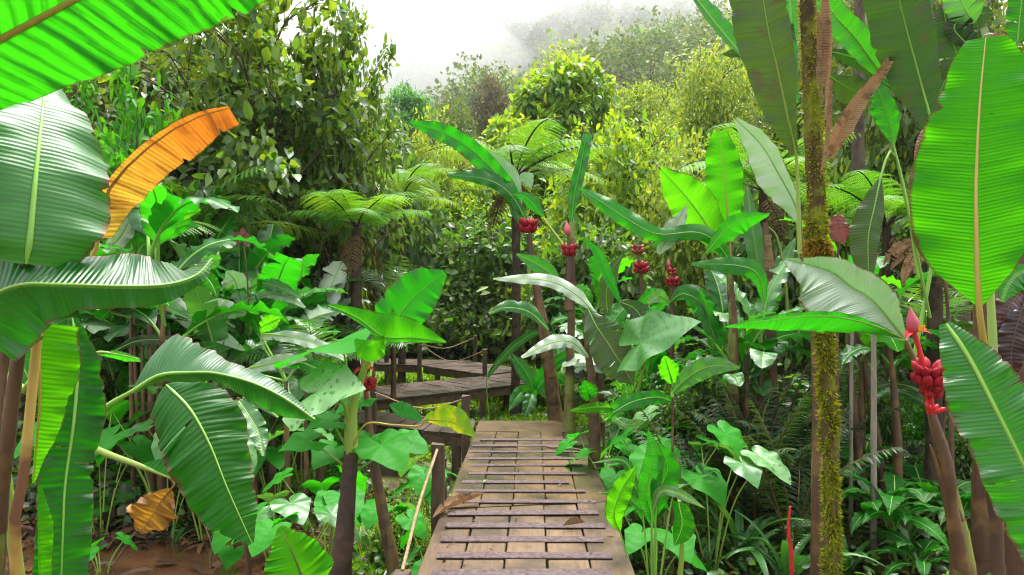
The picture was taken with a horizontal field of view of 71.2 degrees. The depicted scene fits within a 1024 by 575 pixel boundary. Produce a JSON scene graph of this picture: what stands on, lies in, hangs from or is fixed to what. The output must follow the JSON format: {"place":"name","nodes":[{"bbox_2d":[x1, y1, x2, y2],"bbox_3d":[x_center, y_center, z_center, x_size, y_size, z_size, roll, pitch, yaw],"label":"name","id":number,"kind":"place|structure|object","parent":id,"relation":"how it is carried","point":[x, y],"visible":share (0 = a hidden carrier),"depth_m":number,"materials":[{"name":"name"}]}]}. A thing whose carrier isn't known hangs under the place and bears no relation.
{"place":"outdoors","nodes":[
{"label":"outdoors","id":0,"kind":"place"},
{"bbox_2d":[6,537,328,574],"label":"water","id":1,"kind":"structure","parent":0,"point":[144,557],"depth_m":5.76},
{"bbox_2d":[79,0,652,81],"label":"sky","id":2,"kind":"structure","parent":0,"point":[409,23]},
{"bbox_2d":[6,0,1023,574],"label":"ground","id":3,"kind":"structure","parent":0,"point":[390,478],"depth_m":7.65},
{"bbox_2d":[14,399,154,535],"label":"arum plant","id":4,"kind":"object","parent":3,"relation":"on","point":[141,451],"visible":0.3,"depth_m":6.34,"materials":[{"name":"green plant"}]},
{"bbox_2d":[52,309,200,468],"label":"banana clump","id":5,"kind":"object","parent":3,"relation":"on","point":[111,367],"visible":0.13,"depth_m":7.78,"materials":[{"name":"green plant"}]},
{"bbox_2d":[0,0,268,574],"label":"banana plant","id":6,"kind":"object","parent":3,"relation":"on","point":[67,203],"visible":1,"depth_m":1.73,"materials":[{"name":"green plant"}]},
{"bbox_2d":[62,41,209,153],"bbox_3d":[-7.430,-1.581,13.508,4.823,7.476,4.323,0,0,0],"label":"tree","id":7,"kind":"object","parent":3,"relation":"on","point":[102,102],"visible":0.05,"depth_m":12.64,"materials":[{"name":"green plant"}]},
{"bbox_2d":[74,64,230,440],"bbox_3d":[-4.258,-0.225,8.189,1.816,5.525,1.553,0,0,24],"label":"shrub","id":8,"kind":"object","parent":3,"relation":"on","point":[116,146],"visible":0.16,"depth_m":8.07,"materials":[{"name":"green plant"}]},
{"bbox_2d":[104,208,200,493],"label":"banana plant","id":9,"kind":"object","parent":3,"relation":"on","point":[125,235],"visible":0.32,"depth_m":7.33,"materials":[{"name":"green plant"}]},
{"bbox_2d":[59,242,251,425],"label":"banana clump","id":10,"kind":"object","parent":3,"relation":"on","point":[95,325],"visible":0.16,"depth_m":7.57,"materials":[{"name":"green plant"}]},
{"bbox_2d":[109,302,217,528],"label":"banana plant","id":11,"kind":"object","parent":3,"relation":"on","point":[175,311],"visible":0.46,"depth_m":6.75,"materials":[{"name":"green plant"}]},
{"bbox_2d":[89,182,288,536],"bbox_3d":[-3.222,0.669,6.885,2.152,3.412,1.979,0,0,27],"label":"banana clump","id":12,"kind":"object","parent":3,"relation":"on","point":[157,215],"visible":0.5,"depth_m":6.67,"materials":[{"name":"green plant"}]},
{"bbox_2d":[74,334,314,544],"bbox_3d":[-1.287,1.265,2.710,1.039,2.171,0.494,0,0,34],"label":"banana plant","id":13,"kind":"object","parent":3,"relation":"on","point":[204,462],"visible":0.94,"depth_m":2.50,"materials":[{"name":"green plant"}]},
{"bbox_2d":[119,285,312,505],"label":"banana clump","id":14,"kind":"object","parent":3,"relation":"on","point":[215,330],"visible":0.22,"depth_m":6.79,"materials":[{"name":"green plant"}]},
{"bbox_2d":[173,272,260,522],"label":"banana plant","id":15,"kind":"object","parent":3,"relation":"on","point":[211,284],"visible":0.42,"depth_m":6.85,"materials":[{"name":"green plant"}]},
{"bbox_2d":[116,163,331,272],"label":"tree fern","id":16,"kind":"object","parent":3,"relation":"on","point":[262,223],"visible":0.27,"depth_m":8.90,"materials":[{"name":"green plant"}]},
{"bbox_2d":[89,0,381,287],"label":"broadleaf tree","id":17,"kind":"object","parent":3,"relation":"on","point":[258,48],"visible":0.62,"depth_m":9.86,"materials":[{"name":"green plant"}]},
{"bbox_2d":[235,397,278,574],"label":"banana plant","id":18,"kind":"object","parent":3,"relation":"on","point":[255,419],"visible":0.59,"depth_m":5.28,"materials":[{"name":"green plant"}]},
{"bbox_2d":[179,252,347,487],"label":"banana clump","id":19,"kind":"object","parent":3,"relation":"on","point":[291,272],"visible":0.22,"depth_m":7.64,"materials":[{"name":"green plant"}]},
{"bbox_2d":[221,270,305,365],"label":"banana plant","id":20,"kind":"object","parent":3,"relation":"on","point":[272,292],"visible":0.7,"depth_m":7.45,"materials":[{"name":"green plant"}]},
{"bbox_2d":[169,216,364,388],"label":"banana clump","id":21,"kind":"object","parent":3,"relation":"on","point":[274,238],"visible":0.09,"depth_m":8.70,"materials":[{"name":"plant"}]},
{"bbox_2d":[244,490,310,559],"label":"arum plant","id":22,"kind":"object","parent":3,"relation":"on","point":[298,502],"visible":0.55,"depth_m":5.36,"materials":[{"name":"green plant"}]},
{"bbox_2d":[231,502,362,556],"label":"arum plant","id":23,"kind":"object","parent":3,"relation":"on","point":[265,530],"visible":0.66,"depth_m":4.78,"materials":[{"name":"green plant"}]},
{"bbox_2d":[249,314,346,534],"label":"banana plant","id":24,"kind":"object","parent":3,"relation":"on","point":[269,322],"visible":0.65,"depth_m":5.92,"materials":[{"name":"green plant"}]},
{"bbox_2d":[264,525,333,574],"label":"young banana plant","id":25,"kind":"object","parent":3,"relation":"on","point":[293,551],"visible":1,"depth_m":3.29,"materials":[{"name":"green plant"}]},
{"bbox_2d":[226,261,377,459],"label":"banana clump","id":26,"kind":"object","parent":3,"relation":"on","point":[337,279],"visible":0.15,"depth_m":9.35,"materials":[{"name":"green plant"}]},
{"bbox_2d":[234,319,390,506],"bbox_3d":[-1.971,1.303,7.190,1.362,2.020,1.250,0,0,0],"label":"palm","id":27,"kind":"object","parent":3,"relation":"on","point":[320,470],"visible":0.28,"depth_m":7.04,"materials":[{"name":"green plant"}]},
{"bbox_2d":[261,465,367,552],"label":"arum plant","id":28,"kind":"object","parent":3,"relation":"on","point":[323,497],"visible":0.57,"depth_m":5.63,"materials":[{"name":"green plant"}]},
{"bbox_2d":[276,132,390,373],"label":"shrub","id":29,"kind":"object","parent":3,"relation":"on","point":[372,290],"visible":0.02,"depth_m":12.12,"materials":[{"name":"green plant"}]},
{"bbox_2d":[252,0,422,336],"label":"broadleaf tree","id":30,"kind":"object","parent":3,"relation":"on","point":[345,154],"visible":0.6,"depth_m":10.76,"materials":[{"name":"green plant"}]},
{"bbox_2d":[273,189,436,409],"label":"tree fern","id":31,"kind":"object","parent":3,"relation":"on","point":[359,211],"visible":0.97,"depth_m":9.49,"materials":[{"name":"green plant"}]},
{"bbox_2d":[273,304,474,574],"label":"banana plant","id":32,"kind":"object","parent":3,"relation":"on","point":[328,383],"visible":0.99,"depth_m":4.51,"materials":[{"name":"green plant"}]},
{"bbox_2d":[355,498,426,550],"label":"arum plant","id":33,"kind":"object","parent":3,"relation":"on","point":[368,515],"visible":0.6,"depth_m":5.27,"materials":[{"name":"green plant"}]},
{"bbox_2d":[338,114,452,301],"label":"shrub","id":34,"kind":"object","parent":3,"relation":"on","point":[428,235],"visible":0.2,"depth_m":20.25,"materials":[{"name":"green plant"}]},
{"bbox_2d":[354,268,446,574],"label":"pink banana plant","id":35,"kind":"object","parent":3,"relation":"on","point":[415,293],"visible":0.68,"depth_m":4.97,"materials":[{"name":"green plant"}]},
{"bbox_2d":[382,79,439,158],"bbox_3d":[-5.324,-5.485,38.137,3.354,11.107,3.098,0,0,-32],"label":"feathery tree","id":36,"kind":"object","parent":3,"relation":"on","point":[406,100],"visible":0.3,"depth_m":37.57,"materials":[{"name":"green plant"}]},
{"bbox_2d":[370,158,464,383],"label":"tree fern","id":37,"kind":"object","parent":3,"relation":"on","point":[410,185],"visible":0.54,"depth_m":14.92,"materials":[{"name":"green plant"}]},
{"bbox_2d":[258,353,601,574],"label":"grass","id":38,"kind":"structure","parent":3,"relation":"on","point":[430,377],"depth_m":11.38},
{"bbox_2d":[393,103,471,244],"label":"shrub","id":39,"kind":"object","parent":3,"relation":"on","point":[421,147],"visible":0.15,"depth_m":23.43,"materials":[{"name":"green plant"}]},
{"bbox_2d":[418,159,508,263],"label":"shrub","id":40,"kind":"object","parent":3,"relation":"on","point":[475,202],"visible":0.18,"depth_m":22.78,"materials":[{"name":"green plant"}]},
{"bbox_2d":[309,335,634,574],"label":"boardwalk","id":41,"kind":"structure","parent":3,"relation":"on","point":[492,509],"depth_m":5.57,"materials":[{"name":"wood"}]},
{"bbox_2d":[409,120,563,422],"bbox_3d":[-0.269,0.071,8.983,1.996,4.260,0.470,0,0,0],"label":"pink banana plant","id":42,"kind":"object","parent":3,"relation":"on","point":[499,174],"visible":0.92,"depth_m":8.89,"materials":[{"name":"green plant"}]},
{"bbox_2d":[5,333,968,540],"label":"side undergrowth","id":43,"kind":"object","parent":3,"relation":"on","point":[31,491],"visible":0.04,"depth_m":7.15,"materials":[{"name":"green plant"}]},
{"bbox_2d":[428,207,547,358],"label":"shrub","id":44,"kind":"object","parent":3,"relation":"on","point":[493,263],"visible":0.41,"depth_m":19.90,"materials":[{"name":"green plant"}]},
{"bbox_2d":[6,378,969,574],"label":"leaf litter","id":45,"kind":"object","parent":3,"relation":"on","point":[111,538],"visible":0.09,"depth_m":6.14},
{"bbox_2d":[468,67,510,143],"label":"brown tree","id":46,"kind":"object","parent":3,"relation":"on","point":[485,110],"visible":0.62,"depth_m":43.72,"materials":[{"name":"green plant"}]},
{"bbox_2d":[5,394,990,574],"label":"leaves","id":47,"kind":"object","parent":3,"relation":"on","point":[365,540],"visible":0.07,"depth_m":5.51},
{"bbox_2d":[477,113,567,246],"bbox_3d":[0.333,-1.968,24.927,3.451,8.370,3.910,0,0,-41],"label":"tall tree","id":48,"kind":"object","parent":3,"relation":"on","point":[499,129],"visible":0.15,"depth_m":24.41,"materials":[{"name":"green plant"}]},
{"bbox_2d":[424,118,624,419],"bbox_3d":[0.133,-0.160,11.826,3.329,4.764,3.084,0,0,0],"label":"tree fern","id":49,"kind":"object","parent":3,"relation":"on","point":[523,163],"visible":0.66,"depth_m":11.73,"materials":[{"name":"green plant"}]},
{"bbox_2d":[362,257,712,356],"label":"valley thicket","id":50,"kind":"object","parent":3,"relation":"on","point":[451,326],"visible":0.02,"depth_m":19.45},
{"bbox_2d":[175,0,912,150],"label":"distant forest","id":51,"kind":"object","parent":3,"relation":"on","point":[511,54],"visible":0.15,"depth_m":127.06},
{"bbox_2d":[509,351,578,420],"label":"young banana plant","id":52,"kind":"object","parent":3,"relation":"on","point":[530,390],"visible":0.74,"depth_m":9.20,"materials":[{"name":"green plant"}]},
{"bbox_2d":[500,49,620,217],"bbox_3d":[1.605,-3.338,27.052,5.014,10.813,4.658,0,0,0],"label":"tall tree","id":53,"kind":"object","parent":3,"relation":"on","point":[566,90],"visible":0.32,"depth_m":25.98,"materials":[{"name":"green plant"}]},
{"bbox_2d":[522,256,632,433],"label":"banana clump","id":54,"kind":"object","parent":3,"relation":"on","point":[588,294],"visible":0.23,"depth_m":10.46,"materials":[{"name":"green plant"}]},
{"bbox_2d":[501,213,669,373],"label":"shrub","id":55,"kind":"object","parent":3,"relation":"on","point":[614,247],"visible":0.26,"depth_m":13.03,"materials":[{"name":"green plant"}]},
{"bbox_2d":[561,133,620,470],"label":"pink banana plant","id":56,"kind":"object","parent":3,"relation":"on","point":[569,251],"visible":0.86,"depth_m":7.95,"materials":[{"name":"green plant"}]},
{"bbox_2d":[488,253,700,471],"bbox_3d":[0.739,0.932,6.279,1.964,2.538,0.935,0,0,33],"label":"banana plant","id":57,"kind":"object","parent":3,"relation":"on","point":[652,332],"visible":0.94,"depth_m":6.25,"materials":[{"name":"green plant"}]},
{"bbox_2d":[571,380,649,466],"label":"banana plant","id":58,"kind":"object","parent":3,"relation":"on","point":[587,390],"visible":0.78,"depth_m":6.29,"materials":[{"name":"green plant"}]},
{"bbox_2d":[533,95,696,349],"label":"shrub","id":59,"kind":"object","parent":3,"relation":"on","point":[622,167],"visible":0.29,"depth_m":16.17,"materials":[{"name":"green plant"}]},
{"bbox_2d":[600,365,660,472],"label":"shrub","id":60,"kind":"object","parent":3,"relation":"on","point":[624,389],"visible":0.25,"depth_m":7.37,"materials":[{"name":"green plant"}]},
{"bbox_2d":[599,243,663,439],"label":"pink banana plant","id":61,"kind":"object","parent":3,"relation":"on","point":[618,312],"visible":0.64,"depth_m":8.00,"materials":[{"name":"green plant"}]},
{"bbox_2d":[558,302,710,432],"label":"banana clump","id":62,"kind":"object","parent":3,"relation":"on","point":[578,361],"visible":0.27,"depth_m":8.17,"materials":[{"name":"green plant"}]},
{"bbox_2d":[374,218,902,401],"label":"undergrowth","id":63,"kind":"object","parent":3,"relation":"on","point":[691,348],"visible":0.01,"depth_m":18.89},
{"bbox_2d":[605,56,684,172],"bbox_3d":[6.110,-4.962,33.106,4.894,11.280,5.400,0,0,0],"label":"yellowish tree","id":64,"kind":"object","parent":3,"relation":"on","point":[648,94],"visible":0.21,"depth_m":32.00,"materials":[{"name":"green plant"}]},
{"bbox_2d":[593,430,705,574],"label":"canna plant","id":65,"kind":"object","parent":3,"relation":"on","point":[652,488],"visible":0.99,"depth_m":4.24,"materials":[{"name":"green plant"}]},
{"bbox_2d":[623,503,706,574],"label":"arum plant","id":66,"kind":"object","parent":3,"relation":"on","point":[634,538],"visible":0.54,"depth_m":4.68,"materials":[{"name":"green plant"}]},
{"bbox_2d":[600,420,747,562],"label":"arum plant","id":67,"kind":"object","parent":3,"relation":"on","point":[712,485],"visible":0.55,"depth_m":5.30,"materials":[{"name":"green plant"}]},
{"bbox_2d":[580,131,768,511],"bbox_3d":[1.421,0.375,6.492,1.652,3.617,0.824,0,0,0],"label":"banana plant","id":68,"kind":"object","parent":3,"relation":"on","point":[710,216],"visible":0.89,"depth_m":6.36,"materials":[{"name":"green plant"}]},
{"bbox_2d":[612,356,739,574],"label":"banana plant","id":69,"kind":"object","parent":3,"relation":"on","point":[697,371],"visible":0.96,"depth_m":5.07,"materials":[{"name":"green plant"}]},
{"bbox_2d":[640,367,725,467],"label":"shrub","id":70,"kind":"object","parent":3,"relation":"on","point":[663,418],"visible":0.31,"depth_m":7.02,"materials":[{"name":"green plant"}]},
{"bbox_2d":[647,259,720,385],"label":"pink banana plant","id":71,"kind":"object","parent":3,"relation":"on","point":[689,294],"visible":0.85,"depth_m":7.44,"materials":[{"name":"green plant"}]},
{"bbox_2d":[630,119,758,352],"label":"shrub","id":72,"kind":"object","parent":3,"relation":"on","point":[678,255],"visible":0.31,"depth_m":14.37,"materials":[{"name":"green plant"}]},
{"bbox_2d":[664,32,765,191],"bbox_3d":[6.309,-3.088,21.904,3.655,9.944,3.910,0,0,0],"label":"yellowish tree","id":73,"kind":"object","parent":3,"relation":"on","point":[715,101],"visible":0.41,"depth_m":21.38,"materials":[{"name":"green plant"}]},
{"bbox_2d":[643,269,810,473],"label":"banana clump","id":74,"kind":"object","parent":3,"relation":"on","point":[716,288],"visible":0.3,"depth_m":7.38,"materials":[{"name":"green plant"}]},
{"bbox_2d":[676,441,790,569],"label":"arum plant","id":75,"kind":"object","parent":3,"relation":"on","point":[747,464],"visible":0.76,"depth_m":4.98,"materials":[{"name":"green plant"}]},
{"bbox_2d":[655,390,811,530],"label":"dark fern","id":76,"kind":"object","parent":3,"relation":"on","point":[729,507],"visible":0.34,"depth_m":6.21,"materials":[{"name":"green plant"}]},
{"bbox_2d":[667,485,810,574],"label":"bromeliad","id":77,"kind":"object","parent":3,"relation":"on","point":[736,526],"visible":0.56,"depth_m":5.53,"materials":[{"name":"green plant"}]},
{"bbox_2d":[673,351,811,467],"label":"dark fern","id":78,"kind":"object","parent":3,"relation":"on","point":[784,397],"visible":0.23,"depth_m":6.85,"materials":[{"name":"green plant"}]},
{"bbox_2d":[681,261,804,516],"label":"banana clump","id":79,"kind":"object","parent":3,"relation":"on","point":[764,360],"visible":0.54,"depth_m":6.77,"materials":[{"name":"green plant"}]},
{"bbox_2d":[674,374,811,526],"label":"dark fern","id":80,"kind":"object","parent":3,"relation":"on","point":[751,500],"visible":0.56,"depth_m":5.84,"materials":[{"name":"green plant"}]},
{"bbox_2d":[704,381,811,524],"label":"dark fern","id":81,"kind":"object","parent":3,"relation":"on","point":[732,401],"visible":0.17,"depth_m":6.20,"materials":[{"name":"green plant"}]},
{"bbox_2d":[662,123,864,338],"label":"tree fern","id":82,"kind":"object","parent":3,"relation":"on","point":[765,205],"visible":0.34,"depth_m":8.30,"materials":[{"name":"green plant"}]},
{"bbox_2d":[734,117,802,436],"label":"tall banana plant","id":83,"kind":"object","parent":3,"relation":"on","point":[774,181],"visible":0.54,"depth_m":7.47,"materials":[{"name":"green plant"}]},
{"bbox_2d":[690,383,859,520],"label":"dark fern","id":84,"kind":"object","parent":3,"relation":"on","point":[700,417],"visible":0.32,"depth_m":6.08,"materials":[{"name":"green plant"}]},
{"bbox_2d":[713,164,841,389],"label":"shrub","id":85,"kind":"object","parent":3,"relation":"on","point":[744,283],"visible":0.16,"depth_m":11.43,"materials":[{"name":"green plant"}]},
{"bbox_2d":[704,345,850,473],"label":"dark fern","id":86,"kind":"object","parent":3,"relation":"on","point":[808,425],"visible":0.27,"depth_m":6.46,"materials":[{"name":"green plant"}]},
{"bbox_2d":[711,510,886,574],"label":"bromeliad","id":87,"kind":"object","parent":3,"relation":"on","point":[783,563],"visible":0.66,"depth_m":5.17,"materials":[{"name":"green plant"}]},
{"bbox_2d":[710,397,905,549],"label":"dark fern","id":88,"kind":"object","parent":3,"relation":"on","point":[799,528],"visible":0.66,"depth_m":5.47,"materials":[{"name":"green plant"}]},
{"bbox_2d":[693,0,940,574],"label":"tall banana plant","id":89,"kind":"object","parent":3,"relation":"on","point":[893,46],"visible":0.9,"depth_m":4.23,"materials":[{"name":"green plant"}]},
{"bbox_2d":[795,0,845,574],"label":"mossy tree","id":90,"kind":"object","parent":3,"relation":"on","point":[815,46],"visible":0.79,"depth_m":3.69,"materials":[{"name":"green plant"}]},
{"bbox_2d":[726,256,976,574],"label":"pink banana plant","id":91,"kind":"object","parent":3,"relation":"on","point":[840,295],"visible":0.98,"depth_m":2.97,"materials":[{"name":"green plant"}]},
{"bbox_2d":[778,217,926,535],"bbox_3d":[3.125,0.766,6.355,1.273,2.849,1.308,0,0,0],"label":"banana clump","id":92,"kind":"object","parent":3,"relation":"on","point":[864,339],"visible":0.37,"depth_m":6.33,"materials":[{"name":"green plant"}]},
{"bbox_2d":[783,170,925,471],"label":"tree fern","id":93,"kind":"object","parent":3,"relation":"on","point":[894,211],"visible":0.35,"depth_m":7.74,"materials":[{"name":"green plant"}]},
{"bbox_2d":[793,125,915,399],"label":"shrub","id":94,"kind":"object","parent":3,"relation":"on","point":[833,176],"visible":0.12,"depth_m":11.12,"materials":[{"name":"green plant"}]},
{"bbox_2d":[805,358,906,482],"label":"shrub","id":95,"kind":"object","parent":3,"relation":"on","point":[883,403],"visible":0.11,"depth_m":7.39,"materials":[{"name":"green plant"}]},
{"bbox_2d":[851,0,864,373],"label":"bare tree","id":96,"kind":"object","parent":3,"relation":"on","point":[858,152],"visible":0.14,"depth_m":9.44,"materials":[{"name":"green plant"}]},
{"bbox_2d":[870,334,876,562],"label":"bare tree","id":97,"kind":"object","parent":3,"relation":"on","point":[873,468],"visible":0.58,"depth_m":5.58,"materials":[{"name":"grey plant"}]},
{"bbox_2d":[841,471,948,563],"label":"ginger shrub","id":98,"kind":"object","parent":3,"relation":"on","point":[889,505],"visible":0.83,"depth_m":5.42,"materials":[{"name":"green plant"}]},
{"bbox_2d":[868,171,925,387],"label":"shrub","id":99,"kind":"object","parent":3,"relation":"on","point":[899,232],"visible":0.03,"depth_m":9.83,"materials":[{"name":"green plant"}]},
{"bbox_2d":[839,271,972,538],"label":"banana clump","id":100,"kind":"object","parent":3,"relation":"on","point":[895,389],"visible":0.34,"depth_m":5.98,"materials":[{"name":"green plant"}]},
{"bbox_2d":[864,529,948,574],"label":"ginger shrub","id":101,"kind":"object","parent":3,"relation":"on","point":[929,549],"visible":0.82,"depth_m":5.24,"materials":[{"name":"green plant"}]},
{"bbox_2d":[793,0,1023,373],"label":"olive tree","id":102,"kind":"object","parent":3,"relation":"on","point":[910,127],"visible":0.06,"depth_m":11.00,"materials":[{"name":"green plant"}]},
{"bbox_2d":[883,238,955,574],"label":"banana plant","id":103,"kind":"object","parent":3,"relation":"on","point":[899,248],"visible":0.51,"depth_m":4.60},
{"bbox_2d":[878,463,970,545],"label":"ginger shrub","id":104,"kind":"object","parent":3,"relation":"on","point":[928,488],"visible":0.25,"depth_m":5.83,"materials":[{"name":"green plant"}]},
{"bbox_2d":[914,129,942,543],"bbox_3d":[3.523,0.381,5.992,0.396,3.592,0.152,0,0,0],"label":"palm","id":105,"kind":"object","parent":3,"relation":"on","point":[935,298],"visible":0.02,"depth_m":5.96,"materials":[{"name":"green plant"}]},
{"bbox_2d":[889,280,998,516],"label":"fern","id":106,"kind":"object","parent":3,"relation":"on","point":[952,302],"visible":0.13,"depth_m":6.29,"materials":[{"name":"green plant"}]},
{"bbox_2d":[908,35,1023,574],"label":"banana plant","id":107,"kind":"object","parent":3,"relation":"on","point":[966,191],"visible":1,"depth_m":2.31,"materials":[{"name":"green plant"}]},
{"bbox_2d":[933,0,1023,574],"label":"tall banana plant","id":108,"kind":"object","parent":3,"relation":"on","point":[952,19],"visible":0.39,"depth_m":4.84,"materials":[{"name":"green plant"}]},
{"bbox_2d":[995,291,1023,372],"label":"purple banana plant","id":109,"kind":"object","parent":3,"relation":"on","point":[1010,321],"visible":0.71,"depth_m":3.36,"materials":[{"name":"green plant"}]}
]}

